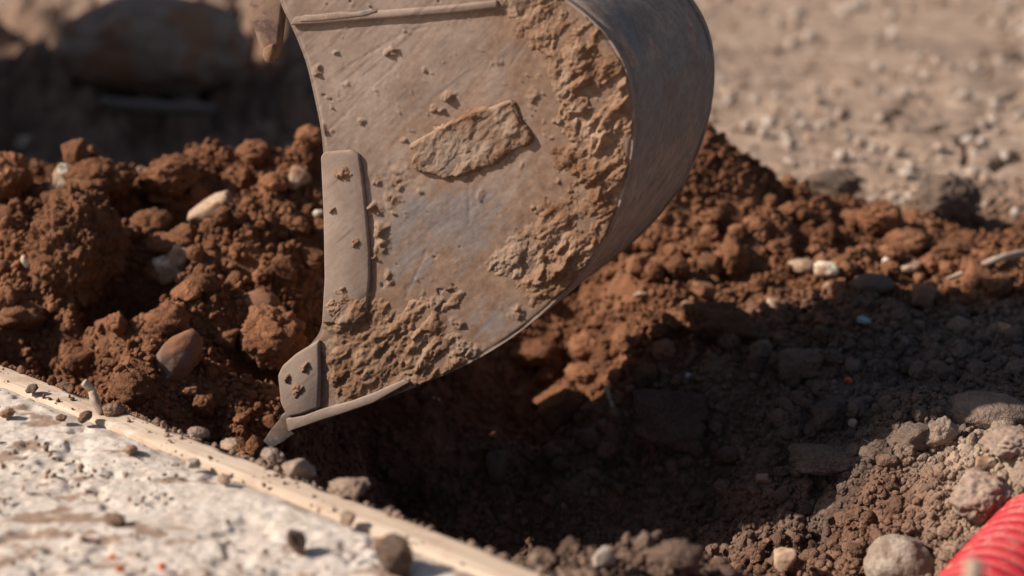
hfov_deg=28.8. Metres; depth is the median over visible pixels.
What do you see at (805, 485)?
clod
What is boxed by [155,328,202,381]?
stone
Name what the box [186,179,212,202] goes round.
clod
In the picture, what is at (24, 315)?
soil clod
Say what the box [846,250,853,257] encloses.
clod
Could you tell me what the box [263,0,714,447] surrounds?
excavator bucket
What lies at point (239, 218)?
clod
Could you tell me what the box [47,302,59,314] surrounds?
clod
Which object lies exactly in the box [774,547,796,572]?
stone
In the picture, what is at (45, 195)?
clod
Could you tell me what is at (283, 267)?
clod
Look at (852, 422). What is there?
pebble
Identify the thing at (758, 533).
clod
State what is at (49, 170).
clod
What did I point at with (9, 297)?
clod
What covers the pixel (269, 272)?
clod
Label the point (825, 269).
stone
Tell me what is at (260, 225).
clod
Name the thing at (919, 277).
clod
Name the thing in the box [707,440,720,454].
clod
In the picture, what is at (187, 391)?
clod
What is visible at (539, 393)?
clod
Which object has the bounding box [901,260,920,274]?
stone
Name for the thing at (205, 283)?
clod
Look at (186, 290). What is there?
clod
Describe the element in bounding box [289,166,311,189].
stone
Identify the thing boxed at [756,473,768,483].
stone
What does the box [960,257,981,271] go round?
clod
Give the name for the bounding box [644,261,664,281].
clod
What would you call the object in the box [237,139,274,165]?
soil clod
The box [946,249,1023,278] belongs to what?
branch
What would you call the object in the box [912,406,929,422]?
clod
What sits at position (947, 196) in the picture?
boulder
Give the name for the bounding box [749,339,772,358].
clod
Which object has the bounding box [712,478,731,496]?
clod
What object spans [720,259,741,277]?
clod
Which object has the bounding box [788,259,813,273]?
stone
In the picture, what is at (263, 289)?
clod
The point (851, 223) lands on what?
clod
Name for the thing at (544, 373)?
clod
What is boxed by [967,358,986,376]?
clod
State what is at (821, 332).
clod
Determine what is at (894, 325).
clod
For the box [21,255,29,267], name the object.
pebble
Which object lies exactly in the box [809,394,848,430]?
stone
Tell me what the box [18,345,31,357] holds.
clod
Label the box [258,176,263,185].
clod
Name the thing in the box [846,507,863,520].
clod
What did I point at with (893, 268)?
clod
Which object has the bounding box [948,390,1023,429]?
boulder
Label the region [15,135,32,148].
pebble
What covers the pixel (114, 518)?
soil clod
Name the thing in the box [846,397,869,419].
clod
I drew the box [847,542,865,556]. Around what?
clod
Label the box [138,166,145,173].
pebble
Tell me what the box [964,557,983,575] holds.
stake
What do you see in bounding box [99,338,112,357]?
clod
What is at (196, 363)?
clod
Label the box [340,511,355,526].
pebble
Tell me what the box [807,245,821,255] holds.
clod
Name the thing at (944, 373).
clod
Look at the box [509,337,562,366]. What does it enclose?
soil clod
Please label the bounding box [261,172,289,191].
clod
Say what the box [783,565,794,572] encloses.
clod
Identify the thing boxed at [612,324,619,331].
clod
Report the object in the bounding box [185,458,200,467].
mortar flake
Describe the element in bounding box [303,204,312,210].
clod
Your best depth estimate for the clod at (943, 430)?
3.36 m
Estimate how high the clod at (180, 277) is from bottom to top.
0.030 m
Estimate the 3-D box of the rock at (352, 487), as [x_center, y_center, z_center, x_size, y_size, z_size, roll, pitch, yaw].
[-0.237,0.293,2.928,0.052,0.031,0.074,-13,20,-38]
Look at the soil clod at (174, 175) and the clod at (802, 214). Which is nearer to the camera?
the soil clod at (174, 175)
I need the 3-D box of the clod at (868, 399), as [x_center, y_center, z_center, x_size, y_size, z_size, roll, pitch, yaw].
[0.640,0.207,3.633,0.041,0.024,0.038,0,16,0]
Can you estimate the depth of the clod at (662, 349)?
3.94 m
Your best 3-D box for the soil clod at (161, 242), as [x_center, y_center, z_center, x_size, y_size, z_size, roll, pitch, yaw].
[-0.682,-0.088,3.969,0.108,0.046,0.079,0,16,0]
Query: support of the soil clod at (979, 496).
on the ground
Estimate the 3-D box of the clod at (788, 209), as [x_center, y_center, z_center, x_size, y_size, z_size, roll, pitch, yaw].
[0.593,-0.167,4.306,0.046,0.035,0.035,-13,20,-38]
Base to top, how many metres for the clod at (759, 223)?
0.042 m
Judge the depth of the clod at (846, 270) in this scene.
4.13 m
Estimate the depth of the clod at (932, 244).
4.28 m
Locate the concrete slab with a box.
[0,388,474,575]
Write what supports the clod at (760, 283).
on the ground
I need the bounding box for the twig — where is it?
[81,379,102,414]
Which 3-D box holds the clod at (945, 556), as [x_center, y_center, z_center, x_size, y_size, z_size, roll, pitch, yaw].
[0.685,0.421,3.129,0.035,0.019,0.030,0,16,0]
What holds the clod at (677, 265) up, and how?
on the ground
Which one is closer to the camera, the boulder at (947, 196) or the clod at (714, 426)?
the clod at (714, 426)
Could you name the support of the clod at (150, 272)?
on the ground
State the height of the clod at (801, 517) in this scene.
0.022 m
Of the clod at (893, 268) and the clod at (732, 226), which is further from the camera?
the clod at (732, 226)
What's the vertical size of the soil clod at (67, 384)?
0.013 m
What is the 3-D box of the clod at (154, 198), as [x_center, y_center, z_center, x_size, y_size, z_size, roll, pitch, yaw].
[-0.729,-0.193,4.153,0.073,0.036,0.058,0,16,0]
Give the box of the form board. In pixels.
[0,365,544,575]
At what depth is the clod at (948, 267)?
4.18 m
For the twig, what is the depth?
3.26 m
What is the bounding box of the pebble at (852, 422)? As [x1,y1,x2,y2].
[848,418,857,426]
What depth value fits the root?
3.97 m
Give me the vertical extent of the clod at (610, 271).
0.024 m
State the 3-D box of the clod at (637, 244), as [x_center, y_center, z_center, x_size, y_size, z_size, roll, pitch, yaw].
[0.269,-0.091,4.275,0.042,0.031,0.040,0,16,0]
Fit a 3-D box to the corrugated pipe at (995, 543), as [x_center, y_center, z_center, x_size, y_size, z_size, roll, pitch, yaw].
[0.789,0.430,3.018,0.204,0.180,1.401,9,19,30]
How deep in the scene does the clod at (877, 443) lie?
3.41 m
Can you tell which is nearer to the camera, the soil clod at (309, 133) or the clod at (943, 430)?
the clod at (943, 430)
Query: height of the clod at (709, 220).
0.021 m
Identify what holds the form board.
on the ground
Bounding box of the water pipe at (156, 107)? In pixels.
[98,97,215,116]
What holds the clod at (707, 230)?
on the ground
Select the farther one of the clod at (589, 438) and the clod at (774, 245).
the clod at (774, 245)
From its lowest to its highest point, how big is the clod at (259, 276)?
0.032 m
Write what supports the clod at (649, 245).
on the ground
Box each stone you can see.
[49,163,70,189]
[152,253,181,285]
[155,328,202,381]
[167,245,187,268]
[187,190,237,224]
[187,426,209,438]
[243,290,279,306]
[261,447,285,465]
[281,458,316,480]
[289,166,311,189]
[486,450,507,485]
[533,380,583,431]
[592,546,615,567]
[632,292,647,296]
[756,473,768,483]
[767,297,780,309]
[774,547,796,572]
[777,348,824,380]
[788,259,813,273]
[788,442,860,476]
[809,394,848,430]
[813,261,838,276]
[844,377,852,382]
[851,273,894,294]
[856,316,871,324]
[894,422,929,450]
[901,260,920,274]
[975,455,995,471]
[995,51,1023,59]
[998,322,1010,334]
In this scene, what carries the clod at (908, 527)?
on the ground
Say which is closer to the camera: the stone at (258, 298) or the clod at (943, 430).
the clod at (943, 430)
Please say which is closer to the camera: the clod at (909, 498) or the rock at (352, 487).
the rock at (352, 487)
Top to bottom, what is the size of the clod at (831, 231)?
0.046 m
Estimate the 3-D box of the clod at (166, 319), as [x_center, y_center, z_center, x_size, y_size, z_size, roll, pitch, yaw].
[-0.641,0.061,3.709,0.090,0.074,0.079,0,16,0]
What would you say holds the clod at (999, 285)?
on the ground
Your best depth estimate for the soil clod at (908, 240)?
4.26 m
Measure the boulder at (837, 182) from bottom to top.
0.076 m
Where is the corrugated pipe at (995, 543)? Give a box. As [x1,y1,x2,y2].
[937,493,1023,575]
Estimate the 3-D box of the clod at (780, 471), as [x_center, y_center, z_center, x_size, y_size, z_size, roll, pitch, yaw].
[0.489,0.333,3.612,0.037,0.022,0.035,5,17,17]
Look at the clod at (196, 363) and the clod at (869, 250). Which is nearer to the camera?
the clod at (196, 363)
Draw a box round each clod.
[0,151,33,202]
[0,260,10,276]
[0,286,19,308]
[0,300,47,329]
[0,408,14,417]
[8,197,22,208]
[11,260,20,269]
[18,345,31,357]
[24,181,132,307]
[25,383,38,393]
[40,186,64,202]
[45,164,56,177]
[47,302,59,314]
[55,414,66,421]
[58,381,73,390]
[59,341,78,358]
[59,345,93,376]
[60,156,140,203]
[61,138,90,165]
[78,410,92,423]
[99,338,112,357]
[102,358,117,367]
[102,402,126,416]
[103,512,125,525]
[104,311,127,334]
[107,387,116,398]
[111,301,129,315]
[111,370,157,405]
[124,224,141,239]
[124,444,137,454]
[128,207,172,238]
[136,152,207,197]
[143,232,194,252]
[143,258,159,281]
[144,300,190,341]
[146,193,171,203]
[169,223,196,240]
[170,279,201,301]
[175,271,190,284]
[178,385,197,397]
[183,354,202,371]
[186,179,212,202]
[188,272,223,295]
[191,393,216,418]
[213,328,239,351]
[217,473,230,484]
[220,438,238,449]
[229,212,247,225]
[232,412,249,423]
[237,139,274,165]
[237,302,309,372]
[241,197,255,206]
[249,287,274,294]
[252,268,267,283]
[254,220,265,230]
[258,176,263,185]
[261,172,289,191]
[262,268,274,277]
[265,242,276,252]
[270,256,296,281]
[277,230,287,239]
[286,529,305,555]
[293,216,308,227]
[295,124,322,146]
[301,247,323,262]
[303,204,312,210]
[304,258,323,269]
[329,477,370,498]
[373,532,413,574]
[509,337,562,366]
[532,391,542,404]
[533,364,555,383]
[541,440,564,461]
[554,545,581,557]
[564,362,597,384]
[567,330,598,362]
[574,427,601,449]
[586,466,602,478]
[588,313,606,326]
[595,441,618,460]
[602,271,612,278]
[605,267,615,277]
[606,369,624,382]
[611,321,645,353]
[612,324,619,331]
[623,242,633,251]
[625,254,646,273]
[632,237,642,250]
[641,238,657,251]
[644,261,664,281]
[648,255,669,268]
[649,322,669,339]
[651,338,675,360]
[651,539,704,573]
[653,464,666,474]
[655,244,664,255]
[660,212,670,219]
[663,242,681,256]
[664,254,690,277]
[664,458,678,472]
[665,317,680,330]
[676,453,697,468]
[687,334,697,341]
[691,281,714,299]
[697,252,722,275]
[699,210,710,220]
[700,224,718,236]
[705,217,716,223]
[705,259,717,274]
[706,412,728,426]
[707,421,722,432]
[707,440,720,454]
[708,207,724,220]
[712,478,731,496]
[714,445,739,465]
[715,250,723,258]
[716,332,741,351]
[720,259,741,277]
[721,233,749,273]
[728,224,744,232]
[729,433,748,448]
[730,226,746,241]
[743,216,754,224]
[747,353,763,372]
[749,216,771,231]
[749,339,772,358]
[749,547,765,563]
[753,276,769,290]
[754,530,762,540]
[762,193,777,206]
[765,238,781,253]
[766,408,789,427]
[769,532,789,549]
[772,465,790,477]
[776,201,796,218]
[779,236,791,247]
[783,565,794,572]
[790,391,806,402]
[790,467,804,478]
[793,207,812,222]
[793,513,805,522]
[795,477,813,493]
[796,315,809,323]
[803,421,821,439]
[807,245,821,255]
[813,325,830,339]
[814,251,830,262]
[817,222,840,241]
[819,348,845,365]
[824,505,839,523]
[826,252,836,257]
[827,279,849,298]
[829,523,837,527]
[831,257,851,266]
[834,510,851,528]
[835,232,846,240]
[838,261,854,278]
[839,210,857,221]
[843,219,857,228]
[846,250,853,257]
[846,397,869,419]
[846,442,860,456]
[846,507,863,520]
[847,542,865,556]
[851,311,862,324]
[856,200,903,236]
[859,445,883,464]
[859,521,867,528]
[860,395,873,405]
[860,510,876,524]
[861,244,876,256]
[869,439,887,450]
[876,509,883,518]
[879,244,905,260]
[879,260,902,276]
[881,226,929,255]
[886,496,903,507]
[888,501,902,513]
[889,321,900,329]
[890,307,910,323]
[892,410,902,420]
[901,519,916,534]
[905,494,914,503]
[910,283,937,305]
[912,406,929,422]
[913,273,925,282]
[919,251,945,276]
[923,219,937,230]
[924,281,937,292]
[925,415,959,447]
[927,240,936,250]
[931,238,980,260]
[937,367,953,380]
[937,525,954,538]
[938,550,954,562]
[939,260,955,275]
[941,540,953,549]
[946,316,970,333]
[947,467,1013,524]
[951,342,971,357]
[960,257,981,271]
[961,277,969,288]
[963,258,993,280]
[966,277,983,289]
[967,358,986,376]
[979,425,1023,458]
[982,272,1013,297]
[1003,359,1023,377]
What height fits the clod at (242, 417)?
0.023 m
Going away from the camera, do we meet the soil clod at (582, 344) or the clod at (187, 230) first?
the clod at (187, 230)
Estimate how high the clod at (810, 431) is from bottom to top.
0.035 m
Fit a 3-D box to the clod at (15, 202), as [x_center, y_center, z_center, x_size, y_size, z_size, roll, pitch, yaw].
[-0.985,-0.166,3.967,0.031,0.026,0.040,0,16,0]
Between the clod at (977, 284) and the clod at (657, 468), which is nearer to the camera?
the clod at (657, 468)
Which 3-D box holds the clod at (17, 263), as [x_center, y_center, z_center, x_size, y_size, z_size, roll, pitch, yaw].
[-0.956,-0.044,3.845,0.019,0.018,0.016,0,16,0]
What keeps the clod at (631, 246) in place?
on the ground
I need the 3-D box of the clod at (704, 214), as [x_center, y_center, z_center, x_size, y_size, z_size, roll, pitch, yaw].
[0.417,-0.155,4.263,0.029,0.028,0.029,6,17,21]
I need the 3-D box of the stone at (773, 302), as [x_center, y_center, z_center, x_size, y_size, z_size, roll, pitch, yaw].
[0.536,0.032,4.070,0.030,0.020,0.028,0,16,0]
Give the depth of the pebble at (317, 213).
4.07 m
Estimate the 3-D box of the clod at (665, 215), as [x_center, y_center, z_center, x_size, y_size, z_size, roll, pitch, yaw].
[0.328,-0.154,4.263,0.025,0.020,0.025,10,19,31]
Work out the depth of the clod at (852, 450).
3.51 m
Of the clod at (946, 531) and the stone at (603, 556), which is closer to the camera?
the stone at (603, 556)
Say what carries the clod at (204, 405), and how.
on the ground
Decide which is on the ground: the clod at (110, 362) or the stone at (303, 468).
the clod at (110, 362)
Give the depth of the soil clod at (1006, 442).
3.16 m
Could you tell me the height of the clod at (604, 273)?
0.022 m
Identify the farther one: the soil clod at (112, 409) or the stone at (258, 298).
the stone at (258, 298)
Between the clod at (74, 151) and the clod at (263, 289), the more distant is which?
the clod at (74, 151)
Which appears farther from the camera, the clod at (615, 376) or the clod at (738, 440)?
the clod at (615, 376)
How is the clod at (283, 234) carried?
on the ground
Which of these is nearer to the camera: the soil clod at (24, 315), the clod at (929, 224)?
the soil clod at (24, 315)
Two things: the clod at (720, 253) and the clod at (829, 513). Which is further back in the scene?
the clod at (720, 253)
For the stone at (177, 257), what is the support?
on the ground
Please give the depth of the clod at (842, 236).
4.29 m
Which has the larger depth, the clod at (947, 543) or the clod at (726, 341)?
the clod at (726, 341)
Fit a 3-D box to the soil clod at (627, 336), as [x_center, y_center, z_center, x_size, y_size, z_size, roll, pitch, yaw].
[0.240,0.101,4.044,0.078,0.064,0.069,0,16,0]
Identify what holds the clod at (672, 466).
on the ground
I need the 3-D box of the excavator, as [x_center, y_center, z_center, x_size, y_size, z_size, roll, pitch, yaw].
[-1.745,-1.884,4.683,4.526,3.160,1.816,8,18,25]
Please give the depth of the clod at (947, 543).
3.15 m
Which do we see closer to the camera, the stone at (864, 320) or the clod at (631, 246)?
the stone at (864, 320)
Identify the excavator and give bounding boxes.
[246,0,285,62]
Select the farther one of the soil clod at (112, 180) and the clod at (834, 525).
the soil clod at (112, 180)
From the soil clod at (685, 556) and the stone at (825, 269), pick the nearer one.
the soil clod at (685, 556)
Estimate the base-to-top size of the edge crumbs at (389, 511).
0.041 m
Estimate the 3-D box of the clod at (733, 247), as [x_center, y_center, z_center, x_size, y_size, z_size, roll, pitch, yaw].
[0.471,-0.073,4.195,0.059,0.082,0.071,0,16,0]
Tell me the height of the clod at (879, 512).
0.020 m
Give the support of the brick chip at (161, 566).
on the concrete slab
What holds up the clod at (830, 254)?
on the ground
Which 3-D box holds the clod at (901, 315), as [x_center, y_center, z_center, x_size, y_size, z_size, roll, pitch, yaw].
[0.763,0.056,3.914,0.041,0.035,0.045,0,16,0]
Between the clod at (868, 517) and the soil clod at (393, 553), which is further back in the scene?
the clod at (868, 517)
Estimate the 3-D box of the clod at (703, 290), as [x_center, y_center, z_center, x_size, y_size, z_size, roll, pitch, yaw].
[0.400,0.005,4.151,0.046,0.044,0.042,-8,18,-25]
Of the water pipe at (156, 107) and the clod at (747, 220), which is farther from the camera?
the water pipe at (156, 107)
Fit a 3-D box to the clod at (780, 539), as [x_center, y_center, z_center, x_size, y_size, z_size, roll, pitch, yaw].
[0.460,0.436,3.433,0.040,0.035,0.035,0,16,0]
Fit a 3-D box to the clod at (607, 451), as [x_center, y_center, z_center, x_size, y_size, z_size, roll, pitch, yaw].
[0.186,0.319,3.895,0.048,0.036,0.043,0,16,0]
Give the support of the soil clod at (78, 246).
on the ground
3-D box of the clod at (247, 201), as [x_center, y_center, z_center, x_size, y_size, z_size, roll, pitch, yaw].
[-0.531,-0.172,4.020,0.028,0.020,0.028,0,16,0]
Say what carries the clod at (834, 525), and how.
on the ground
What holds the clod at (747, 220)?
on the ground
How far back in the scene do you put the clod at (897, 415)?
3.41 m
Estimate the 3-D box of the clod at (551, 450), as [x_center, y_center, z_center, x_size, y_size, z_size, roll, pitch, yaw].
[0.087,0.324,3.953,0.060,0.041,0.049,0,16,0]
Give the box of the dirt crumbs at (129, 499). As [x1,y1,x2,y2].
[0,367,553,575]
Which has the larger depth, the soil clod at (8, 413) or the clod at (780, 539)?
the clod at (780, 539)
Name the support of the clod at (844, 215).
on the ground
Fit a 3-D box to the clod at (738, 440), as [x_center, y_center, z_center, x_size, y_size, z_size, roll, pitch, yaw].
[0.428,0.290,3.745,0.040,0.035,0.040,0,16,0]
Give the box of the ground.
[0,0,1023,575]
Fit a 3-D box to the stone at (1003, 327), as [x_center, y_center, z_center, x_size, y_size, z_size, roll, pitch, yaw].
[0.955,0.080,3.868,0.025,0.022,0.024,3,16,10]
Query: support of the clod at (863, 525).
on the ground
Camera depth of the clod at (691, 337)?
3.98 m
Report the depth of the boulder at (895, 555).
3.15 m
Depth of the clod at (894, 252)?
4.20 m
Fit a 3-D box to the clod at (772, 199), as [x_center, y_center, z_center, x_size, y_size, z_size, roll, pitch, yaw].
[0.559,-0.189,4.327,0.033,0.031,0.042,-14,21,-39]
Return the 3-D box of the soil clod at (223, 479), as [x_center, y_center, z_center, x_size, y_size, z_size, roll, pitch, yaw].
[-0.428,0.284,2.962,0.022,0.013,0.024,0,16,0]
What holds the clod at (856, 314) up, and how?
on the ground
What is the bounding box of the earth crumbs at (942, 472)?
[0,128,1023,575]
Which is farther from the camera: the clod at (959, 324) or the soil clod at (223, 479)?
the clod at (959, 324)
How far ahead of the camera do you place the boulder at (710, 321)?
3.95 m
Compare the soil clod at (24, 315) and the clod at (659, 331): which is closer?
the soil clod at (24, 315)
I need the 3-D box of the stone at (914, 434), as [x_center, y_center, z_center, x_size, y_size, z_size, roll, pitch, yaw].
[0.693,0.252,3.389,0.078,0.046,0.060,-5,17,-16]
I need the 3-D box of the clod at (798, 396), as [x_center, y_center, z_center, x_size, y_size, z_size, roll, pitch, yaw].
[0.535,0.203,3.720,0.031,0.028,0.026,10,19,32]
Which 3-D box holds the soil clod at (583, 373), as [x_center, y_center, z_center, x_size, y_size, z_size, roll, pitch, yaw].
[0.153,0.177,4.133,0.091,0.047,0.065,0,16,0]
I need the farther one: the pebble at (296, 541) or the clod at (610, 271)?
the clod at (610, 271)
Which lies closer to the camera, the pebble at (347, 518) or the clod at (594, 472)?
the pebble at (347, 518)
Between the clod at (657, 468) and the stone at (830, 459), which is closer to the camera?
the stone at (830, 459)
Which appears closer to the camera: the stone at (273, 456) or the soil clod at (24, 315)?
the stone at (273, 456)
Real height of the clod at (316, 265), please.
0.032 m
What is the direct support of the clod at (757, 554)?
on the ground
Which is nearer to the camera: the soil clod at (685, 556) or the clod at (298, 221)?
the soil clod at (685, 556)
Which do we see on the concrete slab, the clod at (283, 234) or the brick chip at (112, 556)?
the brick chip at (112, 556)
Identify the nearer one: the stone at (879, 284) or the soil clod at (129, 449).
the soil clod at (129, 449)
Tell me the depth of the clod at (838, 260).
4.15 m
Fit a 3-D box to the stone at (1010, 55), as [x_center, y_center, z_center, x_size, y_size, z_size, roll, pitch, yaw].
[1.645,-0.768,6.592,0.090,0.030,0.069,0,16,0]
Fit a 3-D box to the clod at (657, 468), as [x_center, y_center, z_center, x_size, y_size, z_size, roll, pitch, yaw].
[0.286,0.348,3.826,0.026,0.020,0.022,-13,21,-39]
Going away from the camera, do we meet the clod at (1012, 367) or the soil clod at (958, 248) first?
the clod at (1012, 367)
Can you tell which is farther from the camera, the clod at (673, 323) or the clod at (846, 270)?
the clod at (846, 270)
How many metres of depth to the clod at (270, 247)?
3.93 m
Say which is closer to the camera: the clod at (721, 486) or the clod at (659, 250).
the clod at (721, 486)
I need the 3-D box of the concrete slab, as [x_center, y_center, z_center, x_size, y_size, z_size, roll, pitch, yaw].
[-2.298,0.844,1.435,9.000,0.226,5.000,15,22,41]
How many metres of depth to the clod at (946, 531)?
3.19 m
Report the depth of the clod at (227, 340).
3.72 m
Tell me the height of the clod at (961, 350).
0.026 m
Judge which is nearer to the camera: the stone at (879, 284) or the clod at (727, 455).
the clod at (727, 455)
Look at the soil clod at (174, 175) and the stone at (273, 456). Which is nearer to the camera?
the stone at (273, 456)
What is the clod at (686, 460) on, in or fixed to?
on the ground
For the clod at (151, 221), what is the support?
on the ground
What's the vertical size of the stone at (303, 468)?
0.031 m
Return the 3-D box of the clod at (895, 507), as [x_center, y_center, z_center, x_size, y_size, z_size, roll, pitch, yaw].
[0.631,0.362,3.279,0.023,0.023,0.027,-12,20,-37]
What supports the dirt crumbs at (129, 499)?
on the concrete slab
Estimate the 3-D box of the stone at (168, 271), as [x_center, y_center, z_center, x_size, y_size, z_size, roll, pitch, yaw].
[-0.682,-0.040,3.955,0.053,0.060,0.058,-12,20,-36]
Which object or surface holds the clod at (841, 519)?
on the ground
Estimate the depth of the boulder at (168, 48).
6.19 m
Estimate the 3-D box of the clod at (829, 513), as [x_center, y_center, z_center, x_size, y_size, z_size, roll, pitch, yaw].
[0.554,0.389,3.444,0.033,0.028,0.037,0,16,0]
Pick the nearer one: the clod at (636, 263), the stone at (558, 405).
the stone at (558, 405)
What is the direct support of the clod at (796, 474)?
on the ground
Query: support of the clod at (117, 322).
on the ground
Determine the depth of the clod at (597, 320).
4.18 m
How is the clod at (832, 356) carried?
on the ground
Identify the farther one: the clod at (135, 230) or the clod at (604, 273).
the clod at (604, 273)
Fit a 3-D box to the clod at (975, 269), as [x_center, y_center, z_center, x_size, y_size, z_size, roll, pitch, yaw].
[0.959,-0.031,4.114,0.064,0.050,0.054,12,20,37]
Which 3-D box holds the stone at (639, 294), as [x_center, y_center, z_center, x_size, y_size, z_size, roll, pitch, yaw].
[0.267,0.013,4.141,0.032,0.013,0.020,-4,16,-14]
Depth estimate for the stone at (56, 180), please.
4.06 m
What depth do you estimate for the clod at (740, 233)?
4.22 m
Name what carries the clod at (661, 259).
on the ground
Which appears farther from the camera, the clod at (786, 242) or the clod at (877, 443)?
the clod at (786, 242)
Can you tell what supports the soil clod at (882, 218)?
on the ground
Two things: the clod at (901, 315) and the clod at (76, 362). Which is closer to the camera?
the clod at (76, 362)
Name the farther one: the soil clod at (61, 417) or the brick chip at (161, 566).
the soil clod at (61, 417)
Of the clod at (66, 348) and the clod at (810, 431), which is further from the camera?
the clod at (66, 348)
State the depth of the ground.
4.30 m
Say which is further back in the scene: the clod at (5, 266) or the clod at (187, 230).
the clod at (187, 230)
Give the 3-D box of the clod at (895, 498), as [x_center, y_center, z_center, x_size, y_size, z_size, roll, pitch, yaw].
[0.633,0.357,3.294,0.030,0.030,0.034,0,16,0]
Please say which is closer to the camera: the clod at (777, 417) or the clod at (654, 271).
the clod at (777, 417)
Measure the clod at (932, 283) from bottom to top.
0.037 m
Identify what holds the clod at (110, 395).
on the ground
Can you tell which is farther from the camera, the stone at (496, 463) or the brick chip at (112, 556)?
the stone at (496, 463)
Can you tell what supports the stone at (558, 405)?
on the ground
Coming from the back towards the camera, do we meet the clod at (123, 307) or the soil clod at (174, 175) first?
the soil clod at (174, 175)
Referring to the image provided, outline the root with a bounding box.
[605,385,621,427]
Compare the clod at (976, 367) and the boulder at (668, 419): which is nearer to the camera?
the clod at (976, 367)
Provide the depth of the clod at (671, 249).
4.20 m
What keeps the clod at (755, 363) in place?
on the ground
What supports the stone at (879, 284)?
on the ground
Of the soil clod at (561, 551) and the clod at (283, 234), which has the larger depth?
the clod at (283, 234)
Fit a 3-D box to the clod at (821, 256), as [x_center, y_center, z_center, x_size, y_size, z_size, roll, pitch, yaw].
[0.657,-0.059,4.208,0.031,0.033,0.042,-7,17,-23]
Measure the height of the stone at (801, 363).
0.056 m
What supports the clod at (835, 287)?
on the ground
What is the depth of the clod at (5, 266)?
3.84 m
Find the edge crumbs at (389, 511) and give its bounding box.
[0,361,549,575]
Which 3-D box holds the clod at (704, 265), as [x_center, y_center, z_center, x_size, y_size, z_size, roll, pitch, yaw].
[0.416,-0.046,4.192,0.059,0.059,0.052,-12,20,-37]
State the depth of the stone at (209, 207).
4.02 m
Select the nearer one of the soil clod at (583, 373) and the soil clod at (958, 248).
the soil clod at (583, 373)
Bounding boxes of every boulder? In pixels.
[52,0,250,97]
[631,388,712,458]
[683,300,759,341]
[804,167,860,198]
[863,534,935,575]
[911,172,981,224]
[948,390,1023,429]
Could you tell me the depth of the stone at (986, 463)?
3.20 m
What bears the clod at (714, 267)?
on the ground
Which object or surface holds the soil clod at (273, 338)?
on the ground
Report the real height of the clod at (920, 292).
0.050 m
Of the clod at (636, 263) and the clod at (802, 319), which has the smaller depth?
the clod at (802, 319)
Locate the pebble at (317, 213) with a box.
[313,210,323,217]
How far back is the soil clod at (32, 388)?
3.35 m
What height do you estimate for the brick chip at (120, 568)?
0.011 m
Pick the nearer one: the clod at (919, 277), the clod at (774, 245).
the clod at (919, 277)
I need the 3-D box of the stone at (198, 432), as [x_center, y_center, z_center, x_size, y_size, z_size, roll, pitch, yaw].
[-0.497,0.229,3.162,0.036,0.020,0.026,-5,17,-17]
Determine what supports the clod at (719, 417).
on the ground
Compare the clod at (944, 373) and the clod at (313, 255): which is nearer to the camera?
the clod at (944, 373)
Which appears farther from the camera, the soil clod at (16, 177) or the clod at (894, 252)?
the clod at (894, 252)
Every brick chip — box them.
[109,554,115,559]
[115,565,125,571]
[157,562,166,570]
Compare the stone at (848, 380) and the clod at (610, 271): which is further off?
the clod at (610, 271)
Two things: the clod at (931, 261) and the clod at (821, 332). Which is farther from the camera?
the clod at (931, 261)
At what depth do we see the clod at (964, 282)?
4.11 m
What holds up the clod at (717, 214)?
on the ground

